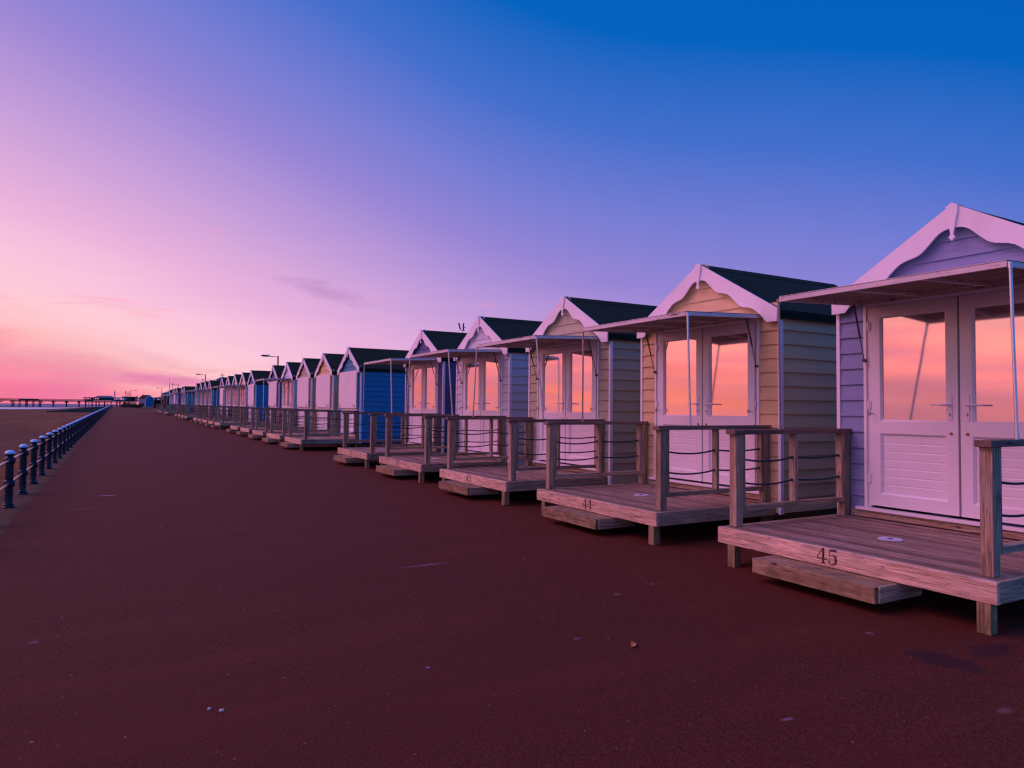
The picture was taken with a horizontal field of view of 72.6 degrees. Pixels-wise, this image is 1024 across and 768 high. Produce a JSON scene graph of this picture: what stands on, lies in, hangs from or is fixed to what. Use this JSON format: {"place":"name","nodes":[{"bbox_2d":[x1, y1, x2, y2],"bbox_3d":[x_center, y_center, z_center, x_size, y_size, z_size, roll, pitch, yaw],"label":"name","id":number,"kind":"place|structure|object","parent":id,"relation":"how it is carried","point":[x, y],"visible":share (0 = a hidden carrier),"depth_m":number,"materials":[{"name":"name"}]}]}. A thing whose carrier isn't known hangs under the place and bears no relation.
{"place":"outdoors","nodes":[
{"label":"outdoors","id":0,"kind":"place"},
{"bbox_2d":[0,407,80,408],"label":"tidal pool","id":1,"kind":"structure","parent":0,"point":[32,407],"depth_m":425.54,"materials":[{"name":"liquid"}]},
{"bbox_2d":[0,406,92,494],"bbox_3d":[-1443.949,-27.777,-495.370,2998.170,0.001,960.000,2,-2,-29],"label":"beach","id":2,"kind":"structure","parent":0,"point":[18,427],"depth_m":83.25,"materials":[{"name":"brown sand"}]},
{"bbox_2d":[0,405,113,534],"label":"sea wall","id":3,"kind":"structure","parent":2,"relation":"on","point":[20,502],"depth_m":13.05,"materials":[{"name":"concrete"}]},
{"bbox_2d":[0,459,10,491],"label":"railing","id":4,"kind":"object","parent":3,"relation":"on","point":[7,484],"visible":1,"depth_m":10.28,"materials":[{"name":"silver metal"}]},
{"bbox_2d":[1,450,23,507],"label":"railing bollard","id":5,"kind":"object","parent":3,"relation":"on","point":[8,494],"visible":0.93,"depth_m":10.78,"materials":[{"name":"metal"}]},
{"bbox_2d":[16,444,34,493],"bbox_3d":[-9.116,1.532,13.130,0.180,0.884,1.850,2,-2,-29],"label":"railing bollard","id":6,"kind":"object","parent":3,"relation":"on","point":[24,469],"visible":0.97,"depth_m":12.36,"materials":[{"name":"metal"}]},
{"bbox_2d":[28,439,42,483],"bbox_3d":[-10.013,1.573,14.713,0.180,0.884,1.850,2,-2,-29],"label":"railing bollard","id":7,"kind":"object","parent":3,"relation":"on","point":[34,461],"visible":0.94,"depth_m":13.95,"materials":[{"name":"black metal"}]},
{"bbox_2d":[37,435,49,475],"bbox_3d":[-10.911,1.614,16.297,0.180,0.884,1.850,2,-2,-29],"label":"railing bollard","id":8,"kind":"object","parent":3,"relation":"on","point":[42,449],"visible":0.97,"depth_m":15.53,"materials":[{"name":"black metal"}]},
{"bbox_2d":[45,432,55,468],"bbox_3d":[-11.808,1.655,17.881,0.180,0.884,1.850,2,-2,-29],"label":"railing bollard","id":9,"kind":"object","parent":3,"relation":"on","point":[49,445],"visible":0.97,"depth_m":17.11,"materials":[{"name":"metal"}]},
{"bbox_2d":[51,430,59,462],"bbox_3d":[-12.705,1.696,19.465,0.180,0.884,1.850,2,-2,-29],"label":"railing bollard","id":10,"kind":"object","parent":3,"relation":"on","point":[55,446],"visible":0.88,"depth_m":18.70,"materials":[{"name":"metal"}]},
{"bbox_2d":[57,428,64,457],"bbox_3d":[-13.602,1.737,21.049,0.180,0.884,1.850,2,-2,-29],"label":"railing bollard","id":11,"kind":"object","parent":3,"relation":"on","point":[59,451],"visible":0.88,"depth_m":20.28,"materials":[{"name":"black metal"}]},
{"bbox_2d":[62,426,67,453],"bbox_3d":[-14.499,1.778,22.633,0.180,0.884,1.850,2,-2,-29],"label":"railing bollard","id":12,"kind":"object","parent":3,"relation":"on","point":[64,439],"visible":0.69,"depth_m":21.87,"materials":[{"name":"metal"}]},
{"bbox_2d":[65,424,70,450],"bbox_3d":[-15.397,1.819,24.217,0.180,0.884,1.850,2,-2,-29],"label":"railing bollard","id":13,"kind":"object","parent":3,"relation":"on","point":[68,437],"visible":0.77,"depth_m":23.45,"materials":[{"name":"metal"}]},
{"bbox_2d":[69,423,73,447],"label":"railing bollard","id":14,"kind":"object","parent":3,"relation":"on","point":[70,434],"visible":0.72,"depth_m":25.03,"materials":[{"name":"metal"}]},
{"bbox_2d":[72,422,75,444],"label":"railing bollard","id":15,"kind":"object","parent":3,"relation":"on","point":[74,434],"visible":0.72,"depth_m":26.62,"materials":[{"name":"black metal"}]},
{"bbox_2d":[74,420,78,441],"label":"railing bollard","id":16,"kind":"object","parent":3,"relation":"on","point":[76,428],"visible":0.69,"depth_m":28.21,"materials":[{"name":"metal"}]},
{"bbox_2d":[77,419,79,439],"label":"railing bollard","id":17,"kind":"object","parent":3,"relation":"on","point":[78,429],"visible":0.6,"depth_m":29.79,"materials":[{"name":"metal"}]},
{"bbox_2d":[79,419,81,437],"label":"railing bollard","id":18,"kind":"object","parent":3,"relation":"on","point":[80,421],"visible":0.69,"depth_m":31.37,"materials":[{"name":"metal"}]},
{"bbox_2d":[80,418,83,436],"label":"railing bollard","id":19,"kind":"object","parent":3,"relation":"on","point":[82,420],"visible":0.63,"depth_m":32.96,"materials":[{"name":"black metal"}]},
{"bbox_2d":[82,417,84,434],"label":"railing bollard","id":20,"kind":"object","parent":3,"relation":"on","point":[84,426],"visible":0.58,"depth_m":34.55,"materials":[{"name":"metal"}]},
{"bbox_2d":[0,398,138,406],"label":"pier","id":21,"kind":"structure","parent":2,"relation":"on","point":[53,402],"depth_m":573.29,"materials":[{"name":"green paint"}]},
{"bbox_2d":[83,396,115,400],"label":"pier pavilion","id":22,"kind":"structure","parent":21,"relation":"on","point":[105,398],"depth_m":586.54,"materials":[{"name":"white paint"}]},
{"bbox_2d":[112,396,134,400],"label":"pier shop","id":23,"kind":"structure","parent":21,"relation":"on","point":[123,398],"depth_m":594.06,"materials":[{"name":"white brick"}]},
{"bbox_2d":[0,403,118,406],"bbox_3d":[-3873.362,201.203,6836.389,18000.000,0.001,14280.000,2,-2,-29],"label":"sea","id":24,"kind":"structure","parent":0,"point":[47,405],"depth_m":1149.22,"materials":[{"name":"liquid"}]},
{"bbox_2d":[46,406,106,411],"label":"slipway wall","id":25,"kind":"structure","parent":0,"point":[92,409],"depth_m":223.08,"materials":[{"name":"concrete"}]},
{"bbox_2d":[0,405,1023,767],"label":"promenade","id":26,"kind":"structure","parent":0,"point":[166,581],"depth_m":4.95,"materials":[{"name":"red asphalt"}]},
{"bbox_2d":[138,394,153,406],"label":"promenade hut","id":27,"kind":"object","parent":26,"relation":"on","point":[147,400],"visible":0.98,"depth_m":207.95,"materials":[{"name":"wood"}]},
{"bbox_2d":[153,400,168,407],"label":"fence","id":28,"kind":"object","parent":26,"relation":"on","point":[155,402],"visible":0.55,"depth_m":212.89,"materials":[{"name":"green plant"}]},
{"bbox_2d":[159,404,175,412],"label":"timber deck","id":29,"kind":"structure","parent":26,"relation":"on","point":[162,411],"depth_m":101.44,"materials":[{"name":"brown wood"}]},
{"bbox_2d":[168,390,172,408],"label":"beach hut","id":30,"kind":"object","parent":26,"relation":"on","point":[170,398],"visible":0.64,"depth_m":116.07,"materials":[{"name":"wood"}]},
{"bbox_2d":[162,404,181,413],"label":"timber deck","id":31,"kind":"structure","parent":26,"relation":"on","point":[174,408],"depth_m":94.13,"materials":[{"name":"brown wood"}]},
{"bbox_2d":[166,388,180,403],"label":"beach hut","id":32,"kind":"object","parent":26,"relation":"on","point":[178,397],"visible":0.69,"depth_m":102.20,"materials":[{"name":"wood"}]},
{"bbox_2d":[164,404,184,414],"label":"timber deck","id":33,"kind":"structure","parent":26,"relation":"on","point":[168,410],"depth_m":90.23,"materials":[{"name":"brown wood"}]},
{"bbox_2d":[170,387,183,403],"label":"beach hut","id":34,"kind":"object","parent":26,"relation":"on","point":[181,393],"visible":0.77,"depth_m":95.02,"materials":[{"name":"wood"}]},
{"bbox_2d":[172,405,194,416],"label":"timber deck","id":35,"kind":"structure","parent":26,"relation":"on","point":[177,409],"depth_m":76.01,"materials":[{"name":"brown wood"}]},
{"bbox_2d":[172,386,195,410],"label":"beach hut","id":36,"kind":"object","parent":26,"relation":"on","point":[189,401],"visible":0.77,"depth_m":91.15,"materials":[{"name":"wood"}]},
{"bbox_2d":[175,405,194,417],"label":"timber deck","id":37,"kind":"structure","parent":26,"relation":"on","point":[181,413],"depth_m":71.85,"materials":[{"name":"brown wood"}]},
{"bbox_2d":[181,383,199,411],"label":"beach hut","id":38,"kind":"object","parent":26,"relation":"on","point":[197,398],"visible":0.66,"depth_m":76.85,"materials":[{"name":"wood"}]},
{"bbox_2d":[178,405,202,419],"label":"timber deck","id":39,"kind":"structure","parent":26,"relation":"on","point":[183,415],"depth_m":68.66,"materials":[{"name":"brown wood"}]},
{"bbox_2d":[186,382,204,404],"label":"beach hut","id":40,"kind":"object","parent":26,"relation":"on","point":[201,393],"visible":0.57,"depth_m":73.11,"materials":[{"name":"wood"}]},
{"bbox_2d":[181,405,210,420],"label":"timber deck","id":41,"kind":"structure","parent":26,"relation":"on","point":[188,411],"depth_m":64.91,"materials":[{"name":"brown wood"}]},
{"bbox_2d":[189,381,208,404],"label":"beach hut","id":42,"kind":"object","parent":26,"relation":"on","point":[206,384],"visible":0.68,"depth_m":69.66,"materials":[{"name":"wood"}]},
{"bbox_2d":[190,406,214,421],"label":"timber deck","id":43,"kind":"structure","parent":26,"relation":"on","point":[196,418],"depth_m":57.83,"materials":[{"name":"brown wood"}]},
{"bbox_2d":[192,380,220,413],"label":"beach hut","id":44,"kind":"object","parent":26,"relation":"on","point":[212,383],"visible":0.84,"depth_m":65.65,"materials":[{"name":"wood"}]},
{"bbox_2d":[194,406,229,423],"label":"timber deck","id":45,"kind":"structure","parent":26,"relation":"on","point":[200,419],"depth_m":54.01,"materials":[{"name":"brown wood"}]},
{"bbox_2d":[199,406,236,424],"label":"timber deck","id":46,"kind":"structure","parent":26,"relation":"on","point":[205,420],"depth_m":50.85,"materials":[{"name":"brown wood"}]},
{"bbox_2d":[207,376,233,415],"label":"beach hut","id":47,"kind":"object","parent":26,"relation":"on","point":[229,392],"visible":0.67,"depth_m":55.31,"materials":[{"name":"wood"}]},
{"bbox_2d":[226,388,228,415],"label":"door","id":48,"kind":"structure","parent":47,"relation":"in","point":[227,388],"depth_m":56.14,"materials":[{"name":"white wood"}]},
{"bbox_2d":[228,388,229,405],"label":"door","id":49,"kind":"structure","parent":47,"relation":"in","point":[229,388],"depth_m":55.25,"materials":[{"name":"white wood"}]},
{"bbox_2d":[219,377,226,415],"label":"beach hut","id":50,"kind":"object","parent":26,"relation":"on","point":[222,400],"visible":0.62,"depth_m":58.46,"materials":[{"name":"wood"}]},
{"bbox_2d":[205,406,243,425],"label":"timber deck","id":51,"kind":"structure","parent":26,"relation":"on","point":[210,422],"depth_m":47.66,"materials":[{"name":"brown wood"}]},
{"bbox_2d":[213,374,241,420],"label":"beach hut","id":52,"kind":"object","parent":26,"relation":"on","point":[236,393],"visible":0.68,"depth_m":52.03,"materials":[{"name":"wood"}]},
{"bbox_2d":[233,387,234,405],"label":"door","id":53,"kind":"structure","parent":52,"relation":"in","point":[234,387],"depth_m":52.93,"materials":[{"name":"white wood"}]},
{"bbox_2d":[234,387,236,405],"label":"door","id":54,"kind":"structure","parent":52,"relation":"in","point":[235,402],"depth_m":52.04,"materials":[{"name":"white wood"}]},
{"bbox_2d":[211,407,250,428],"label":"timber deck","id":55,"kind":"structure","parent":26,"relation":"on","point":[219,425],"depth_m":44.33,"materials":[{"name":"brown wood"}]},
{"bbox_2d":[219,372,249,420],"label":"beach hut","id":56,"kind":"object","parent":26,"relation":"on","point":[243,386],"visible":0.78,"depth_m":48.80,"materials":[{"name":"wood"}]},
{"bbox_2d":[240,386,242,406],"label":"door","id":57,"kind":"structure","parent":56,"relation":"in","point":[241,386],"depth_m":49.53,"materials":[{"name":"white wood"}]},
{"bbox_2d":[242,386,244,406],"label":"door","id":58,"kind":"structure","parent":56,"relation":"in","point":[243,402],"depth_m":48.75,"materials":[{"name":"white wood"}]},
{"bbox_2d":[226,407,276,431],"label":"timber deck","id":59,"kind":"structure","parent":26,"relation":"on","point":[234,427],"depth_m":38.16,"materials":[{"name":"brown wood"}]},
{"bbox_2d":[247,370,270,424],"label":"beach hut","id":60,"kind":"object","parent":26,"relation":"on","point":[257,395],"visible":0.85,"depth_m":44.99,"materials":[{"name":"wood"}]},
{"bbox_2d":[236,408,292,434],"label":"timber deck","id":61,"kind":"structure","parent":26,"relation":"on","point":[244,430],"depth_m":35.13,"materials":[{"name":"brown wood"}]},
{"bbox_2d":[261,354,278,364],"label":"street lamp","id":62,"kind":"object","parent":26,"relation":"on","point":[268,355],"visible":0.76,"depth_m":64.56,"materials":[{"name":"grey metal"}]},
{"bbox_2d":[268,365,284,426],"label":"beach hut","id":63,"kind":"object","parent":26,"relation":"on","point":[275,396],"visible":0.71,"depth_m":39.04,"materials":[{"name":"wood"}]},
{"bbox_2d":[254,362,300,429],"bbox_3d":[-10.937,0.777,36.636,4.550,3.848,2.920,2,-2,-29],"label":"beach hut","id":64,"kind":"object","parent":26,"relation":"on","point":[289,385],"visible":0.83,"depth_m":35.94,"materials":[{"name":"wood"}]},
{"bbox_2d":[283,381,287,407],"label":"door","id":65,"kind":"structure","parent":64,"relation":"in","point":[285,384],"depth_m":36.80,"materials":[{"name":"white wood"}]},
{"bbox_2d":[286,380,291,407],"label":"door","id":66,"kind":"structure","parent":64,"relation":"in","point":[289,398],"depth_m":35.90,"materials":[{"name":"white wood"}]},
{"bbox_2d":[248,408,309,437],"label":"timber deck","id":67,"kind":"structure","parent":26,"relation":"on","point":[257,433],"depth_m":31.69,"materials":[{"name":"brown wood"}]},
{"bbox_2d":[262,409,331,444],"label":"timber deck","id":68,"kind":"structure","parent":26,"relation":"on","point":[275,437],"depth_m":28.57,"materials":[{"name":"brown wood"}]},
{"bbox_2d":[296,358,319,432],"bbox_3d":[-8.553,0.711,33.745,3.251,3.848,2.920,2,-2,-29],"label":"beach hut","id":69,"kind":"object","parent":26,"relation":"on","point":[306,388],"visible":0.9,"depth_m":32.70,"materials":[{"name":"wood"}]},
{"bbox_2d":[298,407,303,426],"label":"door","id":70,"kind":"structure","parent":69,"relation":"in","point":[301,413],"depth_m":33.48,"materials":[{"name":"white wood"}]},
{"bbox_2d":[280,410,358,450],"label":"timber deck","id":71,"kind":"structure","parent":26,"relation":"on","point":[302,441],"depth_m":25.21,"materials":[{"name":"brown wood"}]},
{"bbox_2d":[314,353,344,435],"bbox_3d":[-6.734,0.627,30.535,3.251,3.848,2.920,2,-2,-29],"label":"beach hut","id":72,"kind":"object","parent":26,"relation":"on","point":[326,376],"visible":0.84,"depth_m":29.50,"materials":[{"name":"wood"}]},
{"bbox_2d":[317,407,323,428],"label":"door","id":73,"kind":"structure","parent":72,"relation":"in","point":[320,414],"depth_m":30.22,"materials":[{"name":"white wood"}]},
{"bbox_2d":[324,407,329,428],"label":"door","id":74,"kind":"structure","parent":72,"relation":"in","point":[325,408],"depth_m":29.55,"materials":[{"name":"white wood"}]},
{"bbox_2d":[337,347,408,446],"bbox_3d":[-4.916,0.544,27.324,3.251,3.848,2.920,2,-2,-29],"label":"beach hut","id":75,"kind":"object","parent":26,"relation":"on","point":[377,385],"visible":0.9,"depth_m":25.96,"materials":[{"name":"wood"}]},
{"bbox_2d":[341,408,348,432],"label":"door","id":76,"kind":"structure","parent":75,"relation":"in","point":[347,409],"depth_m":27.31,"materials":[{"name":"white wood"}]},
{"bbox_2d":[349,408,356,432],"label":"door","id":77,"kind":"structure","parent":75,"relation":"in","point":[351,416],"depth_m":26.31,"materials":[{"name":"white wood"}]},
{"bbox_2d":[334,412,440,468],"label":"timber deck","id":78,"kind":"structure","parent":26,"relation":"on","point":[366,455],"depth_m":18.85,"materials":[{"name":"brown wood"}]},
{"bbox_2d":[363,330,466,452],"bbox_3d":[-1.835,0.363,20.587,4.532,3.848,2.920,2,-2,-29],"label":"beach hut","id":79,"kind":"object","parent":26,"relation":"on","point":[429,387],"visible":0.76,"depth_m":19.95,"materials":[{"name":"wood"}]},
{"bbox_2d":[409,364,422,442],"bbox_3d":[-2.841,0.575,20.605,0.129,2.310,1.010,2,-2,-29],"label":"door","id":80,"kind":"structure","parent":79,"relation":"in","point":[416,384],"depth_m":20.66,"materials":[{"name":"white wood"}]},
{"bbox_2d":[423,362,436,440],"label":"door","id":81,"kind":"structure","parent":79,"relation":"in","point":[429,383],"depth_m":19.80,"materials":[{"name":"white wood"}]},
{"bbox_2d":[376,414,506,482],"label":"timber deck","id":82,"kind":"structure","parent":26,"relation":"on","point":[420,465],"depth_m":15.66,"materials":[{"name":"brown wood"}]},
{"bbox_2d":[405,316,565,470],"bbox_3d":[-0.032,0.279,17.367,4.567,3.848,2.920,2,-2,-29],"label":"beach hut","id":83,"kind":"object","parent":26,"relation":"on","point":[502,378],"visible":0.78,"depth_m":16.70,"materials":[{"name":"wood"}]},
{"bbox_2d":[462,356,480,450],"bbox_3d":[-1.022,0.492,17.394,0.129,2.310,1.010,2,-2,-29],"label":"door","id":84,"kind":"structure","parent":83,"relation":"in","point":[468,368],"depth_m":17.42,"materials":[{"name":"white wood"}]},
{"bbox_2d":[480,354,500,451],"bbox_3d":[-0.512,0.466,16.495,0.129,2.310,1.010,2,-2,-29],"label":"door","id":85,"kind":"structure","parent":83,"relation":"in","point":[490,383],"depth_m":16.60,"materials":[{"name":"white wood"}]},
{"bbox_2d":[439,417,606,505],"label":"timber deck","id":86,"kind":"structure","parent":26,"relation":"on","point":[512,476],"depth_m":12.46,"materials":[{"name":"brown wood"}]},
{"bbox_2d":[472,296,657,484],"bbox_3d":[1.799,0.197,14.163,4.540,3.848,2.920,2,-2,-29],"label":"beach hut","id":87,"kind":"object","parent":26,"relation":"on","point":[612,365],"visible":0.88,"depth_m":13.28,"materials":[{"name":"wood"}]},
{"bbox_2d":[538,346,565,462],"bbox_3d":[0.797,0.409,14.184,0.129,2.310,1.010,2,-2,-29],"label":"door","id":88,"kind":"structure","parent":87,"relation":"in","point":[552,361],"depth_m":14.21,"materials":[{"name":"white wood"}]},
{"bbox_2d":[566,342,596,464],"bbox_3d":[1.307,0.383,13.284,0.129,2.310,1.010,2,-2,-29],"label":"door","id":89,"kind":"structure","parent":87,"relation":"in","point":[573,353],"depth_m":13.34,"materials":[{"name":"white wood"}]},
{"bbox_2d":[537,421,775,545],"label":"timber deck","id":90,"kind":"structure","parent":26,"relation":"on","point":[658,504],"depth_m":9.32,"materials":[{"name":"brown wood"}]},
{"bbox_2d":[581,263,838,521],"bbox_3d":[3.601,0.113,10.943,4.580,3.848,2.920,2,-2,-29],"label":"beach hut","id":91,"kind":"object","parent":26,"relation":"on","point":[707,335],"visible":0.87,"depth_m":9.99,"materials":[{"name":"wood"}]},
{"bbox_2d":[656,329,702,480],"bbox_3d":[2.616,0.326,10.973,0.129,2.310,1.010,2,-2,-29],"label":"door","id":92,"kind":"structure","parent":91,"relation":"in","point":[672,403],"depth_m":10.95,"materials":[{"name":"white wood"}]},
{"bbox_2d":[703,322,756,485],"bbox_3d":[3.125,0.300,10.074,0.129,2.310,1.010,2,-2,-29],"label":"door","id":93,"kind":"structure","parent":91,"relation":"in","point":[729,371],"depth_m":10.12,"materials":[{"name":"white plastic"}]},
{"bbox_2d":[718,428,1023,635],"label":"timber deck","id":94,"kind":"structure","parent":26,"relation":"on","point":[843,552],"depth_m":6.26,"materials":[{"name":"brown wood"}]},
{"bbox_2d":[777,202,1023,540],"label":"beach hut","id":95,"kind":"object","parent":26,"relation":"on","point":[930,348],"visible":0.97,"depth_m":7.50,"materials":[{"name":"wood"}]},
{"bbox_2d":[867,297,961,515],"bbox_3d":[4.435,0.243,7.762,0.129,2.310,1.010,2,-2,-29],"label":"door","id":96,"kind":"structure","parent":95,"relation":"in","point":[915,423],"depth_m":7.73,"materials":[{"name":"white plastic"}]},
{"bbox_2d":[959,288,1023,524],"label":"door","id":97,"kind":"structure","parent":95,"relation":"in","point":[986,375],"depth_m":7.08,"materials":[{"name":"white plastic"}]},
{"bbox_2d":[0,0,1023,404],"label":"sky","id":98,"kind":"structure","parent":0,"point":[189,188],"materials":[{"name":"blue"}]},
{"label":"inland ground","id":99,"kind":"structure","parent":0,"visible":0},
{"bbox_2d":[162,391,168,399],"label":"clubhouse","id":100,"kind":"structure","parent":99,"relation":"on","point":[165,397],"depth_m":235.05,"materials":[{"name":"white brick"}]}
]}

